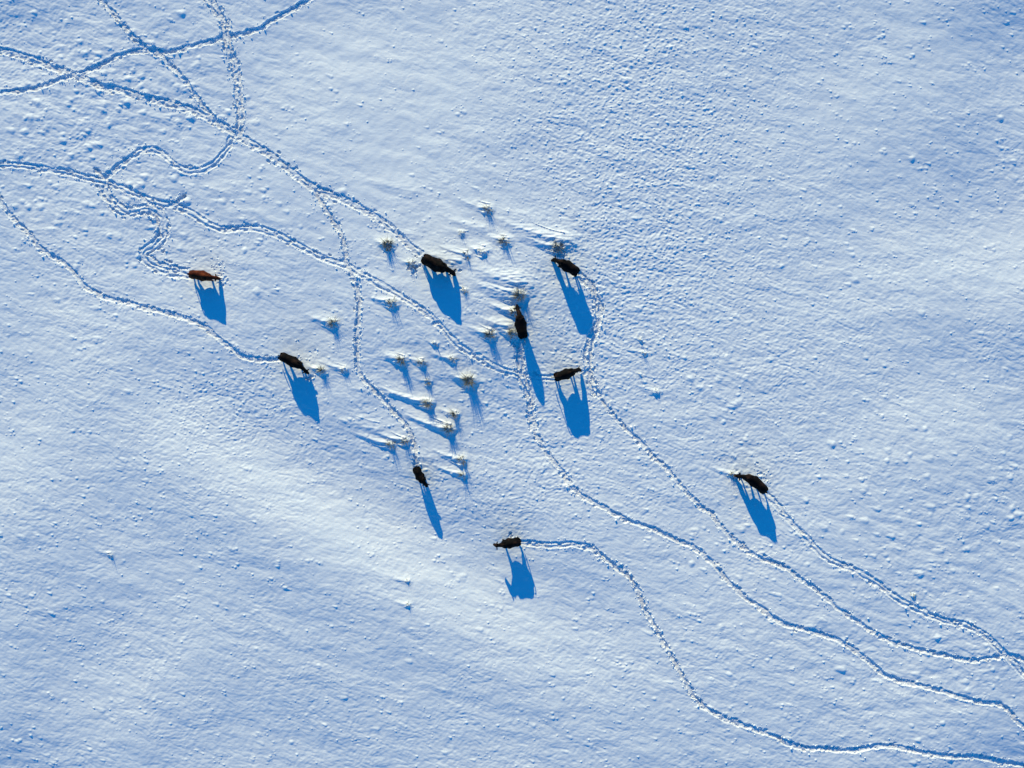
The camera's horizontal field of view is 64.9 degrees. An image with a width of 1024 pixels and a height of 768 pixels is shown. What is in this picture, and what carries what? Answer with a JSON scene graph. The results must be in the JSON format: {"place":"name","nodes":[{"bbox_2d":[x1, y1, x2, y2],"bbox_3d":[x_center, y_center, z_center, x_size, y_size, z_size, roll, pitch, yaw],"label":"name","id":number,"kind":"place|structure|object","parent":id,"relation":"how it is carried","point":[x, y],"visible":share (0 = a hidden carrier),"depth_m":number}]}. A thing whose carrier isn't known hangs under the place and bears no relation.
{"place":"outdoors","nodes":[
{"label":"outdoors","id":0,"kind":"place"},
{"bbox_2d":[0,0,1023,767],"bbox_3d":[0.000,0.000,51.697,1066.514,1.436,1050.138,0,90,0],"label":"snow ground","id":1,"kind":"structure","parent":0,"point":[284,544],"depth_m":51.69},
{"bbox_2d":[187,270,220,280],"bbox_3d":[-19.700,-6.894,51.413,1.887,1.308,0.729,0,90,0],"label":"cow","id":2,"kind":"object","parent":1,"relation":"on","point":[201,275],"visible":1,"depth_m":50.92},
{"bbox_2d":[278,352,308,373],"bbox_3d":[-13.879,-1.386,51.317,2.199,1.343,0.750,30,90,0],"label":"cow","id":3,"kind":"object","parent":1,"relation":"on","point":[291,361],"visible":1,"depth_m":50.80},
{"bbox_2d":[313,366,326,374],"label":"grass clump","id":4,"kind":"object","parent":1,"relation":"on","point":[320,369],"visible":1,"depth_m":51.46},
{"bbox_2d":[326,315,343,328],"bbox_3d":[-11.378,-3.937,51.303,1.359,0.846,1.174,0,90,0],"label":"grass clump","id":5,"kind":"object","parent":1,"relation":"on","point":[331,321],"visible":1,"depth_m":51.38},
{"bbox_2d":[377,238,394,252],"bbox_3d":[-7.903,-8.934,51.205,1.437,0.910,1.212,-34,90,0],"label":"grass clump","id":6,"kind":"object","parent":1,"relation":"on","point":[386,244],"visible":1,"depth_m":51.20},
{"bbox_2d":[384,296,397,310],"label":"grass clump","id":7,"kind":"object","parent":1,"relation":"on","point":[388,303],"visible":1,"depth_m":51.12},
{"bbox_2d":[395,355,406,367],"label":"grass clump","id":8,"kind":"object","parent":1,"relation":"on","point":[398,358],"visible":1,"depth_m":51.20},
{"bbox_2d":[399,435,409,445],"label":"grass clump","id":9,"kind":"object","parent":1,"relation":"on","point":[403,441],"visible":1,"depth_m":51.46},
{"bbox_2d":[413,466,429,486],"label":"cow","id":10,"kind":"object","parent":1,"relation":"on","point":[420,477],"visible":1,"depth_m":50.92},
{"bbox_2d":[420,397,435,410],"bbox_3d":[-5.426,1.266,51.311,1.052,0.801,1.164,-36,90,0],"label":"grass clump","id":11,"kind":"object","parent":1,"relation":"on","point":[428,405],"visible":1,"depth_m":51.31},
{"bbox_2d":[421,254,455,275],"bbox_3d":[-4.651,-7.444,50.974,2.374,1.691,0.914,31,90,0],"label":"cow","id":12,"kind":"object","parent":1,"relation":"on","point":[434,264],"visible":1,"depth_m":50.33},
{"bbox_2d":[439,420,457,437],"bbox_3d":[-4.029,2.883,51.266,1.324,0.892,1.164,41,90,0],"label":"grass clump","id":13,"kind":"object","parent":1,"relation":"on","point":[448,429],"visible":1,"depth_m":51.25},
{"bbox_2d":[446,409,461,422],"bbox_3d":[-3.742,1.929,51.260,1.062,0.877,1.049,23,90,0],"label":"grass clump","id":14,"kind":"object","parent":1,"relation":"on","point":[453,414],"visible":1,"depth_m":51.36},
{"bbox_2d":[455,456,466,466],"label":"grass clump","id":15,"kind":"object","parent":1,"relation":"on","point":[461,459],"visible":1,"depth_m":51.40},
{"bbox_2d":[460,370,478,390],"bbox_3d":[-2.831,-0.206,51.080,1.573,1.031,1.626,0,90,0],"label":"grass clump","id":16,"kind":"object","parent":1,"relation":"on","point":[465,379],"visible":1,"depth_m":51.09},
{"bbox_2d":[482,327,498,340],"bbox_3d":[-1.470,-3.103,50.963,1.358,0.846,1.225,0,90,0],"label":"grass clump","id":17,"kind":"object","parent":1,"relation":"on","point":[489,333],"visible":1,"depth_m":51.01},
{"bbox_2d":[497,235,510,247],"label":"grass clump","id":18,"kind":"object","parent":1,"relation":"on","point":[502,241],"visible":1,"depth_m":51.24},
{"bbox_2d":[493,537,520,549],"bbox_3d":[-0.310,10.107,51.319,1.798,1.353,0.757,0,90,0],"label":"cow","id":19,"kind":"object","parent":1,"relation":"on","point":[509,543],"visible":1,"depth_m":50.77},
{"bbox_2d":[0,0,1022,767],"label":"snow clods","id":20,"kind":"object","parent":1,"relation":"on","point":[156,230],"visible":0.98,"depth_m":51.71},
{"bbox_2d":[506,328,517,340],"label":"grass clump","id":21,"kind":"object","parent":1,"relation":"on","point":[511,330],"visible":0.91,"depth_m":51.13},
{"bbox_2d":[510,286,528,305],"bbox_3d":[0.459,-5.714,50.948,1.359,0.987,1.599,32,90,0],"label":"grass clump","id":22,"kind":"object","parent":1,"relation":"on","point":[517,295],"visible":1,"depth_m":50.99},
{"bbox_2d":[513,304,527,340],"bbox_3d":[0.529,-3.917,50.844,0.797,1.441,2.382,-5,90,0],"label":"cow","id":23,"kind":"object","parent":1,"relation":"on","point":[520,324],"visible":1,"depth_m":50.29},
{"bbox_2d":[550,240,564,253],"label":"grass clump","id":24,"kind":"object","parent":1,"relation":"on","point":[557,246],"visible":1,"depth_m":51.26},
{"bbox_2d":[551,255,579,276],"bbox_3d":[3.411,-7.471,50.939,2.037,1.459,0.785,38,90,0],"label":"cow","id":25,"kind":"object","parent":1,"relation":"on","point":[569,266],"visible":1,"depth_m":50.40},
{"bbox_2d":[551,366,581,380],"bbox_3d":[3.474,-0.646,51.096,2.001,1.344,0.724,-22,90,0],"label":"cow","id":26,"kind":"object","parent":1,"relation":"on","point":[566,373],"visible":1,"depth_m":50.57},
{"bbox_2d":[734,473,767,493],"bbox_3d":[15.312,6.188,51.131,2.185,1.371,0.806,32,90,0],"label":"cow","id":27,"kind":"object","parent":1,"relation":"on","point":[758,484],"visible":1,"depth_m":50.59},
{"bbox_2d":[1,0,1023,765],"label":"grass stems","id":28,"kind":"object","parent":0,"point":[669,334],"visible":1,"depth_m":51.64}
]}

